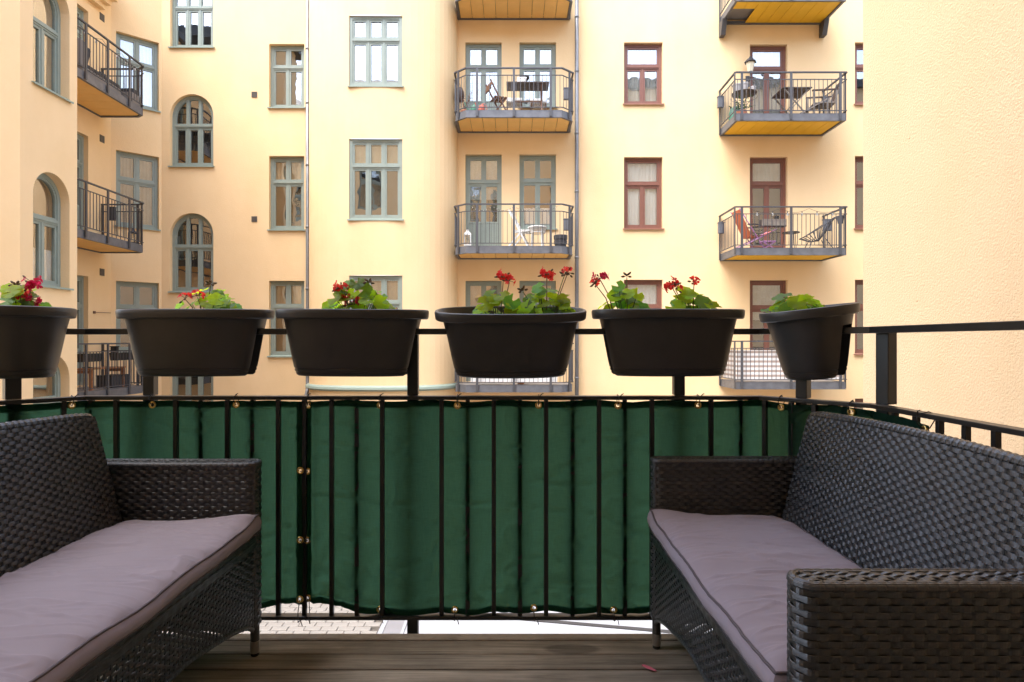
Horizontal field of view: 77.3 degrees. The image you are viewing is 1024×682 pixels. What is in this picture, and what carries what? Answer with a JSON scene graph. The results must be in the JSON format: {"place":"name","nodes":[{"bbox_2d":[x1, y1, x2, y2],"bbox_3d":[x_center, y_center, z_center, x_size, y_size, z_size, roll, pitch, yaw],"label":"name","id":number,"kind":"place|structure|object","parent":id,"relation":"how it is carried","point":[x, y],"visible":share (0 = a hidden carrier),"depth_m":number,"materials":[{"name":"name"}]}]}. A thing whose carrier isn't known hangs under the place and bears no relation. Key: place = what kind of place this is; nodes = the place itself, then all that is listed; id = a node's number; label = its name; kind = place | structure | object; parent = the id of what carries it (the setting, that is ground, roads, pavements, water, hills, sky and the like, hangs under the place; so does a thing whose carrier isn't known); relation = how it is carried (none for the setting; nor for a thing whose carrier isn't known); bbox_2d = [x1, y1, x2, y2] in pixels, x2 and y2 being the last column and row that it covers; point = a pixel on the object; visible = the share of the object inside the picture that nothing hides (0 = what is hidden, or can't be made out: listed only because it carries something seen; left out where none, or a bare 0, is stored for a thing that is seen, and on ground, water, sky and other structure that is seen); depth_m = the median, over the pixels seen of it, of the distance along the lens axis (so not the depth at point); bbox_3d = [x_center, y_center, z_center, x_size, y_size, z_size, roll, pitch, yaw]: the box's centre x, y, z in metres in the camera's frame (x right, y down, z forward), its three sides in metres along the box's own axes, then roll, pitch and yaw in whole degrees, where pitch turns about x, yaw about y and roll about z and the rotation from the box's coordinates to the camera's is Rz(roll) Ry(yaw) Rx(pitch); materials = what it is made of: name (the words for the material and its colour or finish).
{"place":"outdoors","nodes":[
{"label":"outdoors","id":0,"kind":"place"},
{"bbox_2d":[0,0,76,406],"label":"apartment building","id":1,"kind":"structure","parent":0,"point":[38,137],"depth_m":10.89,"materials":[{"name":"paint"}]},
{"bbox_2d":[33,367,60,403],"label":"window","id":2,"kind":"structure","parent":1,"relation":"in","point":[41,386],"depth_m":11.26,"materials":[{"name":"green paint"}]},
{"bbox_2d":[31,0,73,103],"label":"window","id":3,"kind":"structure","parent":1,"relation":"in","point":[46,13],"depth_m":11.14,"materials":[{"name":"green paint"}]},
{"bbox_2d":[33,173,73,290],"bbox_3d":[-8.012,-1.894,10.930,0.425,1.992,0.937,0,0,0],"label":"window","id":4,"kind":"structure","parent":1,"relation":"in","point":[46,263],"depth_m":11.17,"materials":[{"name":"green paint"}]},
{"bbox_2d":[77,38,120,93],"bbox_3d":[-9.470,-6.000,14.250,0.700,0.860,1.400,0,0,0],"label":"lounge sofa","id":5,"kind":"object","parent":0,"point":[79,51],"visible":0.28,"depth_m":13.71,"materials":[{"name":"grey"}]},
{"bbox_2d":[121,88,139,105],"bbox_3d":[-9.200,-5.770,15.160,0.612,0.400,0.340,0,0,0],"label":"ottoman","id":6,"kind":"object","parent":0,"point":[132,100],"visible":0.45,"depth_m":15.10,"materials":[{"name":"grey"}]},
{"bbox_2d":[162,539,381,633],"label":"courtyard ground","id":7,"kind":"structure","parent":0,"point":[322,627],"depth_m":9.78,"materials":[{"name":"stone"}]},
{"bbox_2d":[77,0,574,472],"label":"apartment building","id":8,"kind":"structure","parent":7,"relation":"on","point":[192,167],"depth_m":16.33,"materials":[{"name":"yellow paint"}]},
{"bbox_2d":[77,7,83,39],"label":"balcony door","id":9,"kind":"structure","parent":8,"relation":"in","point":[80,13],"depth_m":14.88,"materials":[{"name":"green paint"}]},
{"bbox_2d":[77,134,83,229],"bbox_3d":[-10.068,-3.555,14.483,0.104,2.470,1.000,0,0,0],"label":"balcony door","id":10,"kind":"structure","parent":8,"relation":"in","point":[80,139],"depth_m":14.90,"materials":[{"name":"green paint"}]},
{"bbox_2d":[77,276,83,385],"bbox_3d":[-10.068,-0.240,14.483,0.104,2.540,1.000,0,0,0],"label":"balcony door","id":11,"kind":"structure","parent":8,"relation":"in","point":[80,279],"depth_m":14.90,"materials":[{"name":"green paint"}]},
{"bbox_2d":[77,353,101,361],"bbox_3d":[-8.970,0.352,13.550,0.200,0.175,0.640,0,0,0],"label":"railing trough","id":12,"kind":"object","parent":8,"relation":"attached to","point":[79,357],"visible":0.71,"depth_m":13.47,"materials":[{"name":"black plastic"}]},
{"bbox_2d":[77,366,125,389],"bbox_3d":[-9.222,0.825,14.300,0.436,0.470,1.240,0,0,0],"label":"table","id":13,"kind":"object","parent":8,"relation":"on","point":[79,370],"visible":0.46,"depth_m":13.75,"materials":[{"name":"brown wood"}]},
{"bbox_2d":[97,374,127,387],"bbox_3d":[-9.200,0.917,14.750,0.380,0.285,0.620,0,0,0],"label":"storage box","id":14,"kind":"object","parent":8,"relation":"on","point":[112,380],"visible":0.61,"depth_m":14.45,"materials":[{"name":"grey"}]},
{"bbox_2d":[109,207,116,220],"bbox_3d":[-9.600,-3.055,15.360,0.176,0.320,0.116,0,0,0],"label":"rail box","id":15,"kind":"object","parent":8,"relation":"attached to","point":[112,213],"visible":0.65,"depth_m":15.31,"materials":[{"name":"grey"}]},
{"bbox_2d":[110,346,119,352],"bbox_3d":[-9.500,0.280,15.300,0.166,0.320,0.116,0,0,0],"label":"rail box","id":16,"kind":"object","parent":8,"relation":"attached to","point":[114,348],"visible":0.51,"depth_m":15.25,"materials":[{"name":"black plastic"}]},
{"bbox_2d":[109,352,133,360],"bbox_3d":[-8.970,0.352,14.750,0.200,0.175,0.720,0,0,0],"label":"railing trough","id":17,"kind":"object","parent":8,"relation":"attached to","point":[119,356],"visible":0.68,"depth_m":14.50,"materials":[{"name":"black plastic"}]},
{"bbox_2d":[116,281,157,351],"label":"window","id":18,"kind":"structure","parent":8,"relation":"in","point":[129,295],"depth_m":16.35,"materials":[{"name":"grey glass"}]},
{"bbox_2d":[115,151,160,230],"bbox_3d":[-9.540,-3.799,16.288,1.033,1.917,0.265,0,0,-43],"label":"window","id":19,"kind":"structure","parent":8,"relation":"in","point":[136,175],"depth_m":16.35,"materials":[{"name":"green paint"}]},
{"bbox_2d":[116,33,160,112],"bbox_3d":[-9.540,-6.808,16.288,1.033,1.811,0.265,0,0,-43],"label":"window","id":20,"kind":"structure","parent":8,"relation":"in","point":[145,52],"depth_m":16.48,"materials":[{"name":"grey glass"}]},
{"bbox_2d":[168,214,212,292],"bbox_3d":[-8.307,-2.295,16.758,1.190,2.089,0.425,0,0,0],"label":"window","id":21,"kind":"structure","parent":8,"relation":"in","point":[192,236],"depth_m":16.73,"materials":[{"name":"green paint"}]},
{"bbox_2d":[168,0,214,47],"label":"window","id":22,"kind":"structure","parent":8,"relation":"in","point":[192,20],"depth_m":16.73,"materials":[{"name":"green paint"}]},
{"bbox_2d":[168,96,214,166],"bbox_3d":[-8.307,-5.463,16.758,1.190,1.923,0.425,0,0,0],"label":"window","id":23,"kind":"structure","parent":8,"relation":"in","point":[192,118],"depth_m":16.73,"materials":[{"name":"green paint"}]},
{"bbox_2d":[172,376,212,401],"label":"window","id":24,"kind":"structure","parent":8,"relation":"in","point":[180,385],"depth_m":16.95,"materials":[{"name":"grey glass"}]},
{"bbox_2d":[267,281,303,356],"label":"window","id":25,"kind":"structure","parent":8,"relation":"in","point":[284,294],"depth_m":16.73,"materials":[{"name":"green paint"}]},
{"bbox_2d":[267,46,305,107],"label":"window","id":26,"kind":"structure","parent":8,"relation":"in","point":[287,62],"depth_m":16.73,"materials":[{"name":"green paint"}]},
{"bbox_2d":[267,157,305,230],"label":"window","id":27,"kind":"structure","parent":8,"relation":"in","point":[287,173],"depth_m":16.73,"materials":[{"name":"green paint"}]},
{"bbox_2d":[304,0,308,394],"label":"drainpipe","id":28,"kind":"object","parent":8,"relation":"attached to","point":[307,164],"visible":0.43,"depth_m":16.48,"materials":[{"name":"metal"}]},
{"bbox_2d":[347,16,403,86],"bbox_3d":[-3.240,-6.889,15.377,1.336,1.728,0.438,0,0,0],"label":"window","id":29,"kind":"structure","parent":8,"relation":"in","point":[375,42],"depth_m":15.27,"materials":[{"name":"grey glass"}]},
{"bbox_2d":[347,139,403,220],"bbox_3d":[-3.240,-3.840,15.377,1.336,1.969,0.438,0,0,0],"label":"window","id":30,"kind":"structure","parent":8,"relation":"in","point":[375,165],"depth_m":15.27,"materials":[{"name":"green paint"}]},
{"bbox_2d":[349,276,401,308],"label":"window","id":31,"kind":"structure","parent":8,"relation":"in","point":[391,286],"depth_m":15.27,"materials":[{"name":"green paint"}]},
{"bbox_2d":[456,83,463,102],"bbox_3d":[-1.310,-6.268,16.050,0.200,0.555,0.200,0,0,0],"label":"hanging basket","id":32,"kind":"object","parent":8,"relation":"hanging from","point":[460,94],"visible":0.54,"depth_m":15.99,"materials":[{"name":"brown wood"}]},
{"bbox_2d":[460,91,472,111],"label":"potted plant","id":33,"kind":"object","parent":8,"relation":"on","point":[464,109],"visible":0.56,"depth_m":15.91,"materials":[{"name":"brown ceramic"}]},
{"bbox_2d":[464,229,470,245],"bbox_3d":[-1.100,-2.587,15.850,0.204,0.465,0.204,0,0,0],"label":"lantern","id":34,"kind":"object","parent":8,"relation":"on","point":[465,233],"visible":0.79,"depth_m":15.78,"materials":[{"name":"white paint"}]},
{"bbox_2d":[466,44,501,109],"bbox_3d":[-0.740,-6.668,16.833,0.981,2.198,0.274,0,0,0],"label":"balcony door","id":35,"kind":"structure","parent":8,"relation":"in","point":[477,55],"depth_m":16.73,"materials":[{"name":"green paint"}]},
{"bbox_2d":[466,156,501,245],"bbox_3d":[-0.740,-3.579,16.833,0.981,2.565,0.274,0,0,0],"label":"balcony door","id":36,"kind":"structure","parent":8,"relation":"in","point":[483,173],"depth_m":16.74,"materials":[{"name":"green paint"}]},
{"bbox_2d":[466,281,501,380],"bbox_3d":[-0.740,-0.256,16.751,0.941,2.615,0.111,0,0,0],"label":"balcony door","id":37,"kind":"structure","parent":8,"relation":"in","point":[474,289],"depth_m":16.73,"materials":[{"name":"green paint"}]},
{"bbox_2d":[486,79,506,109],"bbox_3d":[-0.368,-5.994,15.936,0.506,0.867,0.400,0,0,-20],"label":"folding chair","id":38,"kind":"object","parent":8,"relation":"on","point":[502,99],"visible":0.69,"depth_m":15.83,"materials":[{"name":"brown wood"}]},
{"bbox_2d":[471,377,556,381],"bbox_3d":[0.050,0.625,15.500,2.100,0.730,0.024,0,0,0],"label":"railing cloth","id":39,"kind":"object","parent":8,"relation":"attached to","point":[516,380],"visible":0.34,"depth_m":15.50,"materials":[{"name":"white"}]},
{"bbox_2d":[506,98,521,109],"bbox_3d":[0.060,-5.880,16.105,0.400,0.620,0.410,0,0,0],"label":"white chair","id":40,"kind":"object","parent":8,"relation":"on","point":[516,104],"visible":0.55,"depth_m":16.05,"materials":[{"name":"white paint"}]},
{"bbox_2d":[508,210,529,245],"bbox_3d":[0.195,-2.753,15.901,0.575,0.940,0.435,0,0,12],"label":"folding chair","id":41,"kind":"object","parent":8,"relation":"on","point":[524,232],"visible":0.66,"depth_m":15.73,"materials":[{"name":"white paint"}]},
{"bbox_2d":[506,81,548,109],"bbox_3d":[0.385,-5.938,15.842,1.040,0.754,0.545,0,0,0],"label":"folding table","id":42,"kind":"object","parent":8,"relation":"on","point":[526,85],"visible":0.73,"depth_m":15.82,"materials":[{"name":"brown wood"}]},
{"bbox_2d":[528,225,546,245],"bbox_3d":[0.630,-2.565,15.900,0.480,0.541,0.480,0,0,0],"label":"wicker table","id":43,"kind":"object","parent":8,"relation":"on","point":[538,227],"visible":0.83,"depth_m":15.78,"materials":[{"name":"white"}]},
{"bbox_2d":[519,281,555,305],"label":"window","id":44,"kind":"structure","parent":8,"relation":"in","point":[528,284],"depth_m":16.71,"materials":[{"name":"grey glass"}]},
{"bbox_2d":[519,44,556,106],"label":"window","id":45,"kind":"structure","parent":8,"relation":"in","point":[530,55],"depth_m":16.73,"materials":[{"name":"green paint"}]},
{"bbox_2d":[519,156,556,229],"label":"window","id":46,"kind":"structure","parent":8,"relation":"in","point":[537,174],"depth_m":16.73,"materials":[{"name":"green paint"}]},
{"bbox_2d":[530,99,545,109],"bbox_3d":[0.660,-5.880,16.155,0.400,0.620,0.410,0,0,0],"label":"white chair","id":47,"kind":"object","parent":8,"relation":"on","point":[538,104],"visible":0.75,"depth_m":16.16,"materials":[{"name":"white paint"}]},
{"bbox_2d":[554,234,565,245],"bbox_3d":[1.210,-2.465,15.950,0.344,0.340,0.339,0,0,0],"label":"barrel planter","id":48,"kind":"object","parent":8,"relation":"on","point":[559,238],"visible":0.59,"depth_m":15.81,"materials":[{"name":"grey"}]},
{"bbox_2d":[575,0,578,400],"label":"drainpipe","id":49,"kind":"object","parent":8,"relation":"attached to","point":[577,187],"visible":0.88,"depth_m":16.44,"materials":[{"name":"metal"}]},
{"bbox_2d":[377,620,387,633],"bbox_3d":[-1.960,4.390,6.500,0.070,0.120,15.000,0,0,0],"label":"kerb strip","id":50,"kind":"object","parent":7,"relation":"on","point":[382,627],"depth_m":9.69,"materials":[{"name":"stone"}]},
{"bbox_2d":[383,620,404,633],"bbox_3d":[-1.790,4.394,6.500,0.260,0.112,15.000,0,0,0],"label":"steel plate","id":51,"kind":"object","parent":7,"relation":"on","point":[393,626],"depth_m":9.69,"materials":[{"name":"grey metal"}]},
{"bbox_2d":[400,620,406,633],"bbox_3d":[-1.633,4.385,6.500,0.045,0.130,15.000,0,0,0],"label":"kerb strip","id":52,"kind":"object","parent":7,"relation":"on","point":[403,627],"depth_m":9.65,"materials":[{"name":"stone"}]},
{"bbox_2d":[579,0,862,413],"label":"apartment building","id":53,"kind":"structure","parent":7,"relation":"on","point":[676,165],"depth_m":16.60,"materials":[{"name":"yellow paint"}]},
{"bbox_2d":[624,280,661,308],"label":"window","id":54,"kind":"structure","parent":53,"relation":"in","point":[651,289],"depth_m":16.73,"materials":[{"name":"paint"}]},
{"bbox_2d":[623,44,664,104],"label":"window","id":55,"kind":"structure","parent":53,"relation":"in","point":[642,62],"depth_m":16.73,"materials":[{"name":"paint"}]},
{"bbox_2d":[623,158,664,229],"bbox_3d":[3.406,-3.828,16.677,1.073,1.889,0.265,0,0,0],"label":"window","id":56,"kind":"structure","parent":53,"relation":"in","point":[642,176],"depth_m":16.77,"materials":[{"name":"paint"}]},
{"bbox_2d":[717,96,723,107],"bbox_3d":[5.360,-6.135,16.450,0.166,0.290,0.116,0,0,0],"label":"rail box","id":57,"kind":"object","parent":53,"relation":"attached to","point":[720,101],"visible":0.98,"depth_m":16.40,"materials":[{"name":"grey plastic"}]},
{"bbox_2d":[717,222,723,233],"bbox_3d":[5.360,-2.895,16.400,0.166,0.290,0.116,0,0,0],"label":"rail box","id":58,"kind":"object","parent":53,"relation":"attached to","point":[720,227],"visible":0.95,"depth_m":16.35,"materials":[{"name":"grey plastic"}]},
{"bbox_2d":[729,94,751,112],"bbox_3d":[5.641,-5.769,15.750,0.564,0.557,0.473,0,0,-19],"label":"potted plant","id":59,"kind":"object","parent":53,"relation":"on","point":[744,107],"visible":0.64,"depth_m":15.70,"materials":[{"name":"green plant"}]},
{"bbox_2d":[732,88,757,105],"bbox_3d":[5.820,-5.850,16.050,0.636,0.731,0.636,0,0,0],"label":"bistro table","id":60,"kind":"object","parent":53,"relation":"on","point":[746,93],"visible":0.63,"depth_m":15.96,"materials":[{"name":"grey wood"}]},
{"bbox_2d":[744,56,756,86],"bbox_3d":[6.100,-6.940,16.411,0.320,0.720,0.339,0,0,0],"label":"wall lantern","id":61,"kind":"object","parent":53,"relation":"attached to","point":[750,62],"depth_m":16.33,"materials":[{"name":"beige glass"}]},
{"bbox_2d":[730,208,776,247],"bbox_3d":[6.006,-2.757,15.953,0.998,0.999,0.540,0,0,-6],"label":"deck chair","id":62,"kind":"object","parent":53,"relation":"on","point":[746,233],"visible":0.58,"depth_m":15.85,"materials":[{"name":"brown fabric"}]},
{"bbox_2d":[759,241,775,247],"bbox_3d":[6.280,-2.346,15.750,0.320,0.208,0.280,0,0,0],"label":"stool","id":63,"kind":"object","parent":53,"relation":"on","point":[765,242],"visible":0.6,"depth_m":15.62,"materials":[{"name":"purple metal"}]},
{"bbox_2d":[750,46,785,112],"bbox_3d":[6.657,-6.640,16.751,0.975,2.103,0.111,0,0,0],"label":"balcony door","id":64,"kind":"structure","parent":53,"relation":"in","point":[768,58],"depth_m":16.79,"materials":[{"name":"paint"}]},
{"bbox_2d":[750,158,785,247],"bbox_3d":[6.657,-3.562,16.833,1.015,2.461,0.274,0,0,0],"label":"balcony door","id":65,"kind":"structure","parent":53,"relation":"in","point":[767,175],"depth_m":16.79,"materials":[{"name":"paint"}]},
{"bbox_2d":[750,281,785,349],"bbox_3d":[6.657,-0.290,16.833,1.015,2.613,0.274,0,0,0],"label":"balcony door","id":66,"kind":"structure","parent":53,"relation":"in","point":[761,292],"depth_m":16.79,"materials":[{"name":"paint"}]},
{"bbox_2d":[759,216,786,227],"bbox_3d":[6.360,-2.910,15.595,0.600,0.260,0.170,0,0,0],"label":"railing trough","id":67,"kind":"object","parent":53,"relation":"attached to","point":[775,221],"visible":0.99,"depth_m":15.52,"materials":[{"name":"grey metal"}]},
{"bbox_2d":[723,350,842,378],"bbox_3d":[6.720,0.575,15.986,2.540,0.710,1.028,0,0,0],"label":"railing cloth","id":68,"kind":"object","parent":53,"relation":"on","point":[759,365],"visible":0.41,"depth_m":15.48,"materials":[{"name":"white fabric"}]},
{"bbox_2d":[782,231,799,247],"bbox_3d":[6.930,-2.475,15.900,0.420,0.451,0.420,0,0,0],"label":"side table","id":69,"kind":"object","parent":53,"relation":"on","point":[788,232],"visible":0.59,"depth_m":15.96,"materials":[{"name":"black plastic"}]},
{"bbox_2d":[772,87,811,112],"bbox_3d":[6.980,-5.847,16.000,0.720,0.729,0.720,0,0,0],"label":"folding table","id":70,"kind":"object","parent":53,"relation":"on","point":[776,96],"visible":0.65,"depth_m":15.94,"materials":[{"name":"brown wood"}]},
{"bbox_2d":[749,208,837,215],"bbox_3d":[6.850,-3.122,15.500,2.203,0.184,0.049,0,0,0],"label":"string light","id":71,"kind":"object","parent":53,"relation":"hanging from","point":[794,212],"visible":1,"depth_m":15.50,"materials":[{"name":"grey"}]},
{"bbox_2d":[801,98,827,112],"bbox_3d":[7.374,-5.707,15.800,0.662,0.433,0.430,0,0,0],"label":"wooden lounger","id":72,"kind":"object","parent":53,"relation":"on","point":[820,102],"visible":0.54,"depth_m":15.59,"materials":[{"name":"brown wood"}]},
{"bbox_2d":[799,217,834,247],"bbox_3d":[7.599,-2.663,15.943,0.842,0.838,0.704,0,0,8],"label":"lounge chair","id":73,"kind":"object","parent":53,"relation":"on","point":[821,233],"visible":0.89,"depth_m":15.84,"materials":[{"name":"grey"}]},
{"bbox_2d":[806,78,842,112],"bbox_3d":[7.787,-5.967,15.941,0.734,0.955,0.560,0,0,8],"label":"garden chair","id":74,"kind":"object","parent":53,"relation":"on","point":[835,98],"visible":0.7,"depth_m":15.83,"materials":[{"name":"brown wood"}]},
{"bbox_2d":[822,219,830,230],"bbox_3d":[7.930,-2.915,16.100,0.216,0.290,0.116,0,0,0],"label":"rail box","id":75,"kind":"object","parent":53,"relation":"attached to","point":[825,222],"visible":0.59,"depth_m":16.05,"materials":[{"name":"grey plastic"}]},
{"bbox_2d":[854,44,862,104],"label":"window","id":76,"kind":"structure","parent":53,"relation":"in","point":[858,47],"depth_m":16.95,"materials":[{"name":"paint"}]},
{"bbox_2d":[854,157,862,229],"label":"window","id":77,"kind":"structure","parent":53,"relation":"in","point":[858,160],"depth_m":16.95,"materials":[{"name":"paint"}]},
{"bbox_2d":[854,280,862,354],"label":"window","id":78,"kind":"structure","parent":53,"relation":"in","point":[858,283],"depth_m":16.95,"materials":[{"name":"paint"}]},
{"bbox_2d":[863,0,1023,454],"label":"apartment building","id":79,"kind":"structure","parent":7,"relation":"on","point":[943,161],"depth_m":4.70,"materials":[{"name":"paint"}]},
{"bbox_2d":[404,606,702,633],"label":"concrete slab","id":80,"kind":"structure","parent":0,"point":[477,627],"depth_m":9.68,"materials":[{"name":"white concrete"}]},
{"bbox_2d":[522,620,702,633],"bbox_3d":[2.200,4.328,9.560,5.711,0.012,0.090,0,0,11],"label":"drain channel","id":81,"kind":"object","parent":80,"relation":"on","point":[603,625],"depth_m":9.72,"materials":[{"name":"grey metal"}]},
{"bbox_3d":[-6.500,-4.660,-0.425,21.400,18.020,5.550,0,0,0],"label":"apartment building","id":82,"kind":"object","parent":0,"visible":0},
{"bbox_2d":[100,634,748,681],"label":"balcony deck","id":83,"kind":"structure","parent":82,"relation":"attached to","point":[451,657],"depth_m":2.11,"materials":[{"name":"brown wood"}]},
{"bbox_2d":[0,413,261,681],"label":"rattan sofa","id":84,"kind":"object","parent":83,"relation":"on","point":[64,481],"visible":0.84,"depth_m":1.88,"materials":[{"name":"wicker"}]},
{"bbox_2d":[0,514,261,681],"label":"seat cushion","id":85,"kind":"object","parent":84,"relation":"on","point":[69,611],"visible":1,"depth_m":1.49,"materials":[{"name":"fabric"}]},
{"bbox_2d":[0,320,1023,633],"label":"balcony railing","id":86,"kind":"object","parent":83,"relation":"on","point":[886,368],"visible":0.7,"depth_m":2.32,"materials":[{"name":"metal"}]},
{"bbox_2d":[0,305,76,378],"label":"planter","id":87,"kind":"object","parent":86,"relation":"on","point":[32,338],"visible":1,"depth_m":2.11,"materials":[{"name":"plastic"}]},
{"bbox_2d":[0,275,51,306],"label":"geranium","id":88,"kind":"object","parent":87,"relation":"on","point":[16,293],"visible":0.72,"depth_m":2.18,"materials":[{"name":"green plant"}]},
{"bbox_2d":[0,393,303,625],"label":"privacy screen","id":89,"kind":"object","parent":86,"relation":"attached to","point":[146,429],"visible":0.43,"depth_m":2.33,"materials":[{"name":"green fabric"}]},
{"bbox_2d":[115,309,274,376],"bbox_3d":[-1.147,0.005,2.331,0.549,0.238,0.261,0,1,0],"label":"planter","id":90,"kind":"object","parent":86,"relation":"on","point":[192,342],"visible":1,"depth_m":2.24,"materials":[{"name":"plastic"}]},
{"bbox_2d":[175,280,242,308],"bbox_3d":[-1.117,-0.139,2.335,0.242,0.168,0.169,0,0,0],"label":"geranium","id":91,"kind":"object","parent":90,"relation":"in","point":[217,299],"visible":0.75,"depth_m":2.32,"materials":[{"name":"green plant"}]},
{"bbox_2d":[275,309,428,376],"bbox_3d":[-0.578,0.005,2.331,0.549,0.238,0.261,0,1,0],"label":"planter","id":92,"kind":"object","parent":86,"relation":"on","point":[352,342],"visible":1,"depth_m":2.24,"materials":[{"name":"plastic"}]},
{"bbox_2d":[321,278,395,308],"bbox_3d":[-0.562,-0.146,2.339,0.256,0.171,0.155,0,0,0],"label":"geranium","id":93,"kind":"object","parent":92,"relation":"on","point":[366,297],"visible":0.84,"depth_m":2.31,"materials":[{"name":"green plant"}]},
{"bbox_2d":[435,306,586,378],"bbox_3d":[-0.005,0.004,2.338,0.549,0.238,0.261,0,10,0],"label":"planter","id":94,"kind":"object","parent":86,"relation":"on","point":[501,346],"visible":0.95,"depth_m":2.25,"materials":[{"name":"plastic"}]},
{"bbox_2d":[472,269,520,313],"bbox_3d":[-0.046,-0.159,2.332,0.208,0.217,0.164,0,0,0],"label":"geranium","id":95,"kind":"object","parent":94,"relation":"in","point":[489,299],"visible":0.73,"depth_m":2.30,"materials":[{"name":"green plant"}]},
{"bbox_2d":[517,266,575,313],"bbox_3d":[0.124,-0.162,2.334,0.229,0.224,0.164,0,0,0],"label":"geranium","id":96,"kind":"object","parent":94,"relation":"in","point":[560,301],"visible":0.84,"depth_m":2.30,"materials":[{"name":"green plant"}]},
{"bbox_2d":[300,393,934,624],"bbox_3d":[0.269,0.604,2.267,2.025,0.833,0.505,0,0,17],"label":"privacy screen","id":97,"kind":"object","parent":86,"relation":"attached to","point":[412,506],"visible":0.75,"depth_m":2.33,"materials":[{"name":"green fabric"}]},
{"bbox_2d":[592,309,744,376],"bbox_3d":[0.565,0.005,2.331,0.549,0.238,0.261,0,1,0],"label":"planter","id":98,"kind":"object","parent":86,"relation":"on","point":[669,342],"visible":1,"depth_m":2.24,"materials":[{"name":"plastic"}]},
{"bbox_2d":[589,272,650,308],"bbox_3d":[0.396,-0.157,2.337,0.227,0.192,0.160,0,0,0],"label":"geranium","id":99,"kind":"object","parent":98,"relation":"on","point":[626,298],"visible":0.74,"depth_m":2.31,"materials":[{"name":"green plant"}]},
{"bbox_2d":[662,276,721,308],"bbox_3d":[0.653,-0.149,2.331,0.220,0.179,0.167,0,0,0],"label":"geranium","id":100,"kind":"object","parent":98,"relation":"on","point":[684,298],"visible":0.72,"depth_m":2.31,"materials":[{"name":"green plant"}]},
{"bbox_2d":[759,302,859,379],"bbox_3d":[1.024,0.005,2.189,0.315,0.238,0.316,-8,1,-40],"label":"planter","id":101,"kind":"object","parent":86,"relation":"on","point":[812,344],"visible":1,"depth_m":2.09,"materials":[{"name":"plastic"}]},
{"bbox_2d":[760,293,825,312],"bbox_3d":[0.979,-0.115,2.195,0.219,0.110,0.170,0,0,0],"label":"geranium","id":102,"kind":"object","parent":101,"relation":"on","point":[798,302],"visible":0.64,"depth_m":2.15,"materials":[{"name":"green plant"}]},
{"bbox_2d":[650,411,1023,681],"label":"rattan sofa","id":103,"kind":"object","parent":83,"relation":"on","point":[923,529],"visible":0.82,"depth_m":1.39,"materials":[{"name":"black wicker"}]},
{"bbox_2d":[647,508,861,681],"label":"seat cushion","id":104,"kind":"object","parent":103,"relation":"on","point":[733,569],"visible":0.63,"depth_m":1.63,"materials":[{"name":"fabric"}]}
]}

